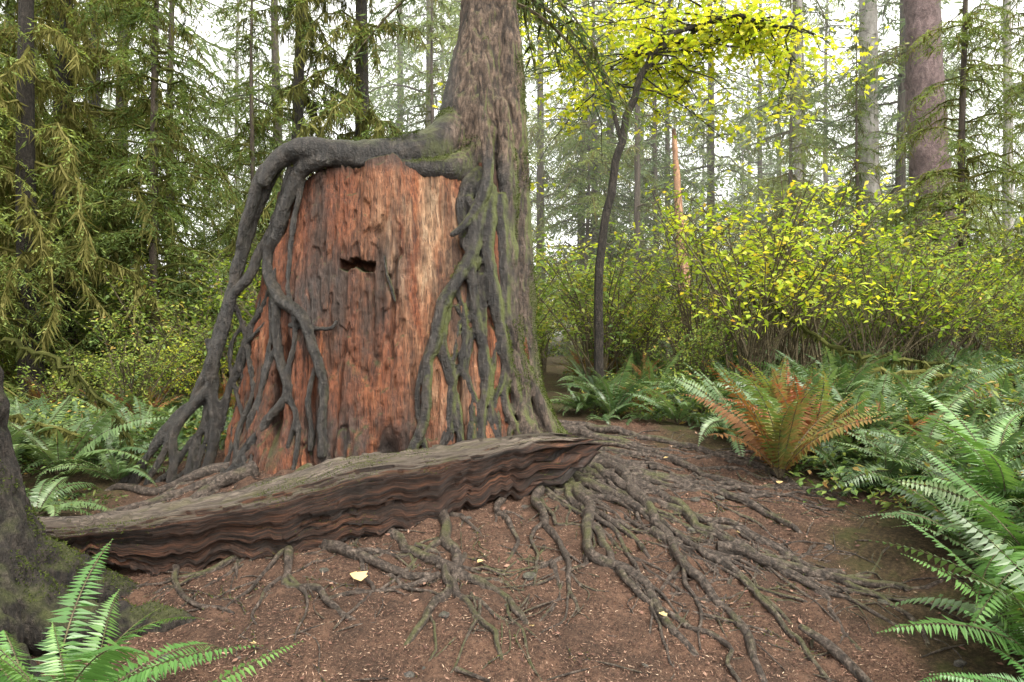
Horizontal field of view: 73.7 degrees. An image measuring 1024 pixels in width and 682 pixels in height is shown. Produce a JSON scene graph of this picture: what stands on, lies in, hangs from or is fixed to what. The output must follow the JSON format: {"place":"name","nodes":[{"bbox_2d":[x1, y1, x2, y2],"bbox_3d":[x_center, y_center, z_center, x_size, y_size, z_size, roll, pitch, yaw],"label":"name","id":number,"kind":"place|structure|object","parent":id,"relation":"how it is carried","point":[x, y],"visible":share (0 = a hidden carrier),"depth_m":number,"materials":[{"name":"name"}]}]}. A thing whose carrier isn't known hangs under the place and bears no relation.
{"place":"outdoors","nodes":[
{"label":"outdoors","id":0,"kind":"place"},
{"bbox_2d":[0,0,1023,339],"label":"sky","id":1,"kind":"structure","parent":0,"point":[948,8],"materials":[{"name":"white"}]},
{"bbox_2d":[19,336,1023,681],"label":"ground","id":2,"kind":"structure","parent":0,"point":[977,656],"depth_m":3.50,"materials":[{"name":"soil"}]},
{"bbox_2d":[0,0,81,295],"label":"slender hemlock trunk","id":3,"kind":"object","parent":2,"relation":"on","point":[13,14],"visible":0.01,"depth_m":16.94,"materials":[{"name":"green plant"}]},
{"bbox_2d":[0,15,108,412],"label":"hemlock tree","id":4,"kind":"object","parent":2,"relation":"on","point":[7,387],"visible":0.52,"depth_m":8.89,"materials":[{"name":"green plant"}]},
{"bbox_2d":[0,0,113,385],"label":"hemlock tree","id":5,"kind":"object","parent":2,"relation":"on","point":[48,103],"visible":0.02,"depth_m":14.12,"materials":[{"name":"green plant"}]},
{"bbox_2d":[0,0,141,369],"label":"hemlock tree","id":6,"kind":"object","parent":2,"relation":"on","point":[49,109],"depth_m":18.08,"materials":[{"name":"green plant"}]},
{"bbox_2d":[0,337,143,478],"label":"mossy branch","id":7,"kind":"object","parent":2,"relation":"on","point":[24,351],"visible":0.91,"depth_m":6.12,"materials":[{"name":"green plant"}]},
{"bbox_2d":[0,0,163,374],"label":"hemlock tree","id":8,"kind":"object","parent":2,"relation":"on","point":[4,51],"visible":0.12,"depth_m":10.67,"materials":[{"name":"green plant"}]},
{"bbox_2d":[0,366,195,681],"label":"leaning spruce trunk","id":9,"kind":"object","parent":2,"relation":"on","point":[39,568],"visible":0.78,"depth_m":3.31,"materials":[{"name":"grey plant"}]},
{"bbox_2d":[0,0,222,402],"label":"mossy hemlock tree","id":10,"kind":"object","parent":2,"relation":"on","point":[27,216],"visible":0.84,"depth_m":9.15,"materials":[{"name":"green plant"}]},
{"bbox_2d":[9,0,214,380],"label":"slender hemlock trunk","id":11,"kind":"object","parent":2,"relation":"on","point":[123,44],"visible":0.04,"depth_m":15.62,"materials":[{"name":"green plant"}]},
{"bbox_2d":[0,0,244,391],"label":"mossy hemlock tree","id":12,"kind":"object","parent":2,"relation":"on","point":[69,122],"visible":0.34,"depth_m":11.22,"materials":[{"name":"green plant"}]},
{"bbox_2d":[0,0,260,417],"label":"hemlock tree","id":13,"kind":"object","parent":2,"relation":"on","point":[154,145],"visible":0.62,"depth_m":9.95,"materials":[{"name":"green plant"}]},
{"bbox_2d":[0,539,262,681],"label":"sword fern","id":14,"kind":"object","parent":2,"relation":"on","point":[98,668],"visible":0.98,"depth_m":2.61,"materials":[{"name":"green plant"}]},
{"bbox_2d":[0,0,266,367],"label":"hemlock tree","id":15,"kind":"object","parent":2,"relation":"on","point":[214,52],"visible":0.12,"depth_m":17.75,"materials":[{"name":"green plant"}]},
{"bbox_2d":[0,589,302,681],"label":"sword fern","id":16,"kind":"object","parent":2,"relation":"on","point":[21,677],"visible":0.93,"depth_m":2.53,"materials":[{"name":"green plant"}]},
{"bbox_2d":[43,0,271,382],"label":"hemlock tree","id":17,"kind":"object","parent":2,"relation":"on","point":[169,79],"visible":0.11,"depth_m":14.36,"materials":[{"name":"green plant"}]},
{"bbox_2d":[159,0,298,376],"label":"hemlock tree","id":18,"kind":"object","parent":2,"relation":"on","point":[252,155],"visible":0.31,"depth_m":11.96,"materials":[{"name":"green plant"}]},
{"bbox_2d":[162,0,353,312],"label":"hemlock tree","id":19,"kind":"object","parent":2,"relation":"on","point":[275,56],"visible":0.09,"depth_m":17.67,"materials":[{"name":"green plant"}]},
{"bbox_2d":[162,0,375,387],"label":"mossy hemlock tree","id":20,"kind":"object","parent":2,"relation":"on","point":[297,114],"visible":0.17,"depth_m":13.67,"materials":[{"name":"green plant"}]},
{"bbox_2d":[37,432,602,575],"bbox_3d":[-1.039,1.032,4.360,3.693,0.690,0.556,0,0,-24],"label":"fallen log","id":21,"kind":"object","parent":2,"relation":"on","point":[362,495],"visible":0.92,"depth_m":4.14,"materials":[{"name":"brown wood"}]},
{"bbox_2d":[204,0,437,371],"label":"mossy hemlock tree","id":22,"kind":"object","parent":2,"relation":"on","point":[367,121],"visible":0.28,"depth_m":12.60,"materials":[{"name":"green plant"}]},
{"bbox_2d":[223,152,531,475],"bbox_3d":[-1.126,-0.080,6.422,3.266,2.959,2.542,0,0,0],"label":"cedar stump","id":23,"kind":"object","parent":2,"relation":"on","point":[352,224],"visible":0.42,"depth_m":5.58,"materials":[{"name":"brown wood"}]},
{"bbox_2d":[396,0,457,129],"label":"hemlock tree","id":24,"kind":"object","parent":2,"relation":"on","point":[432,36],"visible":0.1,"depth_m":16.94,"materials":[{"name":"green plant"}]},
{"bbox_2d":[411,1,564,356],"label":"hemlock tree","id":25,"kind":"object","parent":2,"relation":"on","point":[453,42],"visible":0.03,"depth_m":21.11,"materials":[{"name":"green plant"}]},
{"bbox_2d":[0,167,1023,420],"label":"understory shrubs","id":26,"kind":"object","parent":2,"relation":"on","point":[172,361],"visible":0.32,"depth_m":9.52,"materials":[{"name":"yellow plant"}]},
{"bbox_2d":[60,477,964,681],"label":"fallen sticks","id":27,"kind":"object","parent":2,"relation":"on","point":[841,656],"visible":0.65,"depth_m":3.19,"materials":[{"name":"brown wood"}]},
{"bbox_2d":[1,0,1023,353],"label":"distant forest","id":28,"kind":"object","parent":2,"relation":"on","point":[401,64],"visible":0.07,"depth_m":28.29,"materials":[{"name":"green plant"}]},
{"bbox_2d":[4,333,1023,653],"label":"fern undergrowth","id":29,"kind":"object","parent":2,"relation":"on","point":[114,455],"visible":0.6,"depth_m":5.92,"materials":[{"name":"green plant"}]},
{"bbox_2d":[5,342,1023,658],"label":"ground cover","id":30,"kind":"object","parent":2,"relation":"on","point":[635,408],"visible":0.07,"depth_m":5.50,"materials":[{"name":"green plant"}]},
{"bbox_2d":[9,413,107,450],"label":"mossy branch","id":31,"kind":"object","parent":30,"relation":"on","point":[21,420],"visible":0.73,"depth_m":6.02,"materials":[{"name":"green plant"}]},
{"bbox_2d":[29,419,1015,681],"bbox_3d":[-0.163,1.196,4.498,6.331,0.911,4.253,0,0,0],"label":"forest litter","id":32,"kind":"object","parent":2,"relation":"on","point":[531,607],"visible":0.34,"depth_m":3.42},
{"bbox_2d":[250,456,798,643],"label":"fallen leaves","id":33,"kind":"object","parent":2,"relation":"on","point":[361,576],"visible":0.91,"depth_m":3.72,"materials":[{"name":"yellow plant"}]},
{"bbox_2d":[126,460,967,677],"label":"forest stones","id":34,"kind":"object","parent":2,"relation":"on","point":[528,576],"visible":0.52,"depth_m":3.56,"materials":[{"name":"grey stone"}]},
{"bbox_2d":[81,0,1023,681],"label":"spruce tree","id":35,"kind":"object","parent":2,"relation":"on","point":[481,116],"visible":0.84,"depth_m":5.55,"materials":[{"name":"brown plant"}]},
{"bbox_2d":[519,0,613,350],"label":"slender hemlock trunk","id":36,"kind":"object","parent":2,"relation":"on","point":[538,127],"visible":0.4,"depth_m":23.92,"materials":[{"name":"green plant"}]},
{"bbox_2d":[549,366,628,413],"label":"sword fern","id":37,"kind":"object","parent":2,"relation":"on","point":[580,404],"visible":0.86,"depth_m":7.24,"materials":[{"name":"green plant"}]},
{"bbox_2d":[525,0,659,346],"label":"hemlock tree","id":38,"kind":"object","parent":2,"relation":"on","point":[551,121],"visible":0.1,"depth_m":24.86,"materials":[{"name":"green plant"}]},
{"bbox_2d":[532,74,672,356],"bbox_3d":[2.455,-3.348,20.279,4.722,9.070,4.965,0,0,-36],"label":"hemlock tree","id":39,"kind":"object","parent":2,"relation":"on","point":[587,224],"visible":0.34,"depth_m":19.85,"materials":[{"name":"green plant"}]},
{"bbox_2d":[586,404,625,424],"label":"sword fern","id":40,"kind":"object","parent":2,"relation":"on","point":[605,418],"visible":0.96,"depth_m":6.58,"materials":[{"name":"green plant"}]},
{"bbox_2d":[530,0,700,352],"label":"hemlock tree","id":41,"kind":"object","parent":2,"relation":"on","point":[594,195],"visible":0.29,"depth_m":20.78,"materials":[{"name":"green plant"}]},
{"bbox_2d":[570,370,674,417],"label":"sword fern","id":42,"kind":"object","parent":2,"relation":"on","point":[605,404],"visible":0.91,"depth_m":6.79,"materials":[{"name":"green plant"}]},
{"bbox_2d":[553,256,701,377],"bbox_3d":[1.623,-0.295,9.586,2.078,1.916,1.857,0,0,26],"label":"salmonberry bush","id":43,"kind":"object","parent":2,"relation":"on","point":[648,329],"visible":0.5,"depth_m":9.39,"materials":[{"name":"green plant"}]},
{"bbox_2d":[605,382,676,415],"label":"rusty sword fern","id":44,"kind":"object","parent":2,"relation":"on","point":[649,405],"visible":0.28,"depth_m":6.99,"materials":[{"name":"green plant"}]},
{"bbox_2d":[621,404,666,424],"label":"sword fern","id":45,"kind":"object","parent":2,"relation":"on","point":[646,416],"visible":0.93,"depth_m":6.46,"materials":[{"name":"green plant"}]},
{"bbox_2d":[432,0,890,382],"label":"vine maple tree","id":46,"kind":"object","parent":2,"relation":"on","point":[744,40],"visible":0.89,"depth_m":8.39,"materials":[{"name":"green plant"}]},
{"bbox_2d":[611,0,711,337],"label":"slender hemlock trunk","id":47,"kind":"object","parent":2,"relation":"on","point":[635,148],"visible":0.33,"depth_m":18.97,"materials":[{"name":"green plant"}]},
{"bbox_2d":[624,382,722,423],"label":"sword fern","id":48,"kind":"object","parent":2,"relation":"on","point":[669,410],"visible":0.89,"depth_m":6.33,"materials":[{"name":"green plant"}]},
{"bbox_2d":[611,0,739,348],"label":"hemlock tree","id":49,"kind":"object","parent":2,"relation":"on","point":[668,146],"visible":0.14,"depth_m":22.90,"materials":[{"name":"green plant"}]},
{"bbox_2d":[672,129,694,353],"bbox_3d":[4.039,-1.950,15.534,0.658,5.770,0.557,0,0,-40],"label":"snag tree","id":50,"kind":"object","parent":2,"relation":"on","point":[677,181],"visible":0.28,"depth_m":15.48,"materials":[{"name":"orange plant"}]},
{"bbox_2d":[640,304,736,382],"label":"salmonberry bush","id":51,"kind":"object","parent":2,"relation":"on","point":[706,344],"visible":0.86,"depth_m":8.18,"materials":[{"name":"green plant"}]},
{"bbox_2d":[632,0,813,338],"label":"hemlock tree","id":52,"kind":"object","parent":2,"relation":"on","point":[709,173],"visible":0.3,"depth_m":23.51,"materials":[{"name":"green plant"}]},
{"bbox_2d":[689,405,759,441],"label":"sword fern","id":53,"kind":"object","parent":2,"relation":"on","point":[721,431],"visible":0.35,"depth_m":6.06,"materials":[{"name":"green plant"}]},
{"bbox_2d":[712,404,793,437],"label":"sword fern","id":54,"kind":"object","parent":2,"relation":"on","point":[738,409],"visible":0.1,"depth_m":5.72,"materials":[{"name":"green plant"}]},
{"bbox_2d":[644,149,918,374],"bbox_3d":[3.521,-1.002,8.968,3.498,3.170,3.692,0,0,20],"label":"salmonberry bush","id":55,"kind":"object","parent":2,"relation":"on","point":[790,350],"visible":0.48,"depth_m":8.83,"materials":[{"name":"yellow plant"}]},
{"bbox_2d":[679,358,894,477],"bbox_3d":[2.080,0.566,5.069,1.431,0.900,1.275,0,0,-4],"label":"rusty sword fern","id":56,"kind":"object","parent":2,"relation":"on","point":[785,451],"visible":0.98,"depth_m":4.98,"materials":[{"name":"orange plant"}]},
{"bbox_2d":[718,0,863,349],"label":"slender hemlock trunk","id":57,"kind":"object","parent":2,"relation":"on","point":[799,3],"visible":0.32,"depth_m":19.99,"materials":[{"name":"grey plant"}]},
{"bbox_2d":[645,163,944,379],"bbox_3d":[3.178,-0.640,8.291,3.118,2.766,3.578,0,0,16],"label":"salmonberry bush","id":58,"kind":"object","parent":2,"relation":"on","point":[750,349],"visible":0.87,"depth_m":7.83,"materials":[{"name":"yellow plant"}]},
{"bbox_2d":[723,369,880,455],"bbox_3d":[2.393,0.570,5.511,1.053,0.735,1.187,0,0,39],"label":"rusty sword fern","id":59,"kind":"object","parent":2,"relation":"on","point":[823,404],"visible":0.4,"depth_m":5.27,"materials":[{"name":"green plant"}]},
{"bbox_2d":[729,0,879,355],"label":"hemlock tree","id":60,"kind":"object","parent":2,"relation":"on","point":[792,162],"visible":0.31,"depth_m":17.37,"materials":[{"name":"green plant"}]},
{"bbox_2d":[702,0,911,346],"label":"hemlock tree","id":61,"kind":"object","parent":2,"relation":"on","point":[815,143],"visible":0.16,"depth_m":21.65,"materials":[{"name":"green plant"}]},
{"bbox_2d":[792,434,874,476],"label":"sword fern","id":62,"kind":"object","parent":2,"relation":"on","point":[829,450],"visible":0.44,"depth_m":5.21,"materials":[{"name":"green plant"}]},
{"bbox_2d":[786,13,912,353],"bbox_3d":[7.259,-2.905,14.501,3.043,8.077,2.733,0,0,20],"label":"hemlock tree","id":63,"kind":"object","parent":2,"relation":"on","point":[857,128],"visible":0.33,"depth_m":14.48,"materials":[{"name":"green plant"}]},
{"bbox_2d":[816,419,906,463],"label":"sword fern","id":64,"kind":"object","parent":2,"relation":"on","point":[844,448],"visible":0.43,"depth_m":5.18,"materials":[{"name":"green plant"}]},
{"bbox_2d":[806,389,931,449],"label":"sword fern","id":65,"kind":"object","parent":2,"relation":"on","point":[881,421],"visible":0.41,"depth_m":5.36,"materials":[{"name":"green plant"}]},
{"bbox_2d":[785,0,957,352],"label":"grey alder tree","id":66,"kind":"object","parent":2,"relation":"on","point":[870,22],"visible":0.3,"depth_m":19.79,"materials":[{"name":"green plant"}]},
{"bbox_2d":[822,429,950,497],"bbox_3d":[2.640,0.859,4.747,0.903,0.583,0.746,0,0,26],"label":"sword fern","id":67,"kind":"object","parent":2,"relation":"on","point":[894,467],"visible":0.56,"depth_m":4.64,"materials":[{"name":"green plant"}]},
{"bbox_2d":[752,197,1023,370],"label":"salmonberry bush","id":68,"kind":"object","parent":2,"relation":"on","point":[886,330],"visible":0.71,"depth_m":8.25,"materials":[{"name":"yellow plant"}]},
{"bbox_2d":[767,297,1017,387],"bbox_3d":[4.239,0.059,7.547,2.686,1.148,0.346,0,0,20],"label":"mossy branch","id":69,"kind":"object","parent":2,"relation":"on","point":[906,362],"visible":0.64,"depth_m":7.62,"materials":[{"name":"green plant"}]},
{"bbox_2d":[835,0,959,354],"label":"tall spruce trunk","id":70,"kind":"object","parent":2,"relation":"on","point":[922,17],"visible":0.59,"depth_m":15.79,"materials":[{"name":"brown plant"}]},
{"bbox_2d":[781,0,1023,349],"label":"hemlock tree","id":71,"kind":"object","parent":2,"relation":"on","point":[900,178],"visible":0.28,"depth_m":19.91,"materials":[{"name":"green plant"}]},
{"bbox_2d":[856,366,987,388],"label":"mossy branch","id":72,"kind":"object","parent":2,"relation":"on","point":[939,376],"visible":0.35,"depth_m":6.92,"materials":[{"name":"green plant"}]},
{"bbox_2d":[833,217,1023,373],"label":"salmonberry bush","id":73,"kind":"object","parent":2,"relation":"on","point":[917,337],"visible":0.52,"depth_m":8.55,"materials":[{"name":"green plant"}]},
{"bbox_2d":[839,0,1023,356],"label":"hemlock tree","id":74,"kind":"object","parent":2,"relation":"on","point":[960,192],"visible":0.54,"depth_m":12.55,"materials":[{"name":"green plant"}]},
{"bbox_2d":[902,409,961,427],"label":"rusty sword fern","id":75,"kind":"object","parent":2,"relation":"on","point":[910,422],"visible":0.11,"depth_m":5.53,"materials":[{"name":"brown plant"}]},
{"bbox_2d":[855,416,1018,478],"bbox_3d":[3.001,0.765,4.829,1.066,0.482,1.036,0,0,25],"label":"sword fern","id":76,"kind":"object","parent":2,"relation":"on","point":[901,439],"visible":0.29,"depth_m":4.80,"materials":[{"name":"green plant"}]},
{"bbox_2d":[855,468,1023,559],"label":"sword fern","id":77,"kind":"object","parent":2,"relation":"on","point":[945,521],"visible":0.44,"depth_m":3.80,"materials":[{"name":"green plant"}]},
{"bbox_2d":[877,513,1023,658],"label":"sword fern","id":78,"kind":"object","parent":2,"relation":"on","point":[1015,626],"visible":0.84,"depth_m":2.88,"materials":[{"name":"green plant"}]},
{"bbox_2d":[892,440,1023,637],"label":"sword fern","id":79,"kind":"object","parent":2,"relation":"on","point":[1000,517],"visible":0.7,"depth_m":3.41,"materials":[{"name":"green plant"}]},
{"bbox_2d":[893,384,1023,507],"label":"sword fern","id":80,"kind":"object","parent":2,"relation":"on","point":[979,456],"visible":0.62,"depth_m":4.03,"materials":[{"name":"green plant"}]},
{"bbox_2d":[919,603,1023,681],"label":"sword fern","id":81,"kind":"object","parent":2,"relation":"on","point":[969,677],"visible":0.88,"depth_m":2.75,"materials":[{"name":"green plant"}]},
{"bbox_2d":[935,0,1023,356],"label":"hemlock tree","id":82,"kind":"object","parent":2,"relation":"on","point":[999,124],"visible":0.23,"depth_m":15.63,"materials":[{"name":"green plant"}]},
{"bbox_2d":[943,0,1023,345],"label":"tree","id":83,"kind":"object","parent":2,"relation":"on","point":[1008,125],"visible":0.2,"depth_m":19.49,"materials":[{"name":"green plant"}]},
{"bbox_2d":[964,234,1023,358],"bbox_3d":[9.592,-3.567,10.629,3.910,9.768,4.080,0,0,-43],"label":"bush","id":84,"kind":"object","parent":2,"relation":"on","point":[1017,317],"visible":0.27,"depth_m":11.24,"materials":[{"name":"green plant"}]},
{"bbox_2d":[987,261,1023,337],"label":"salmonberry bush","id":85,"kind":"object","parent":2,"relation":"on","point":[1020,332],"visible":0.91,"depth_m":8.19,"materials":[{"name":"green plant"}]}
]}

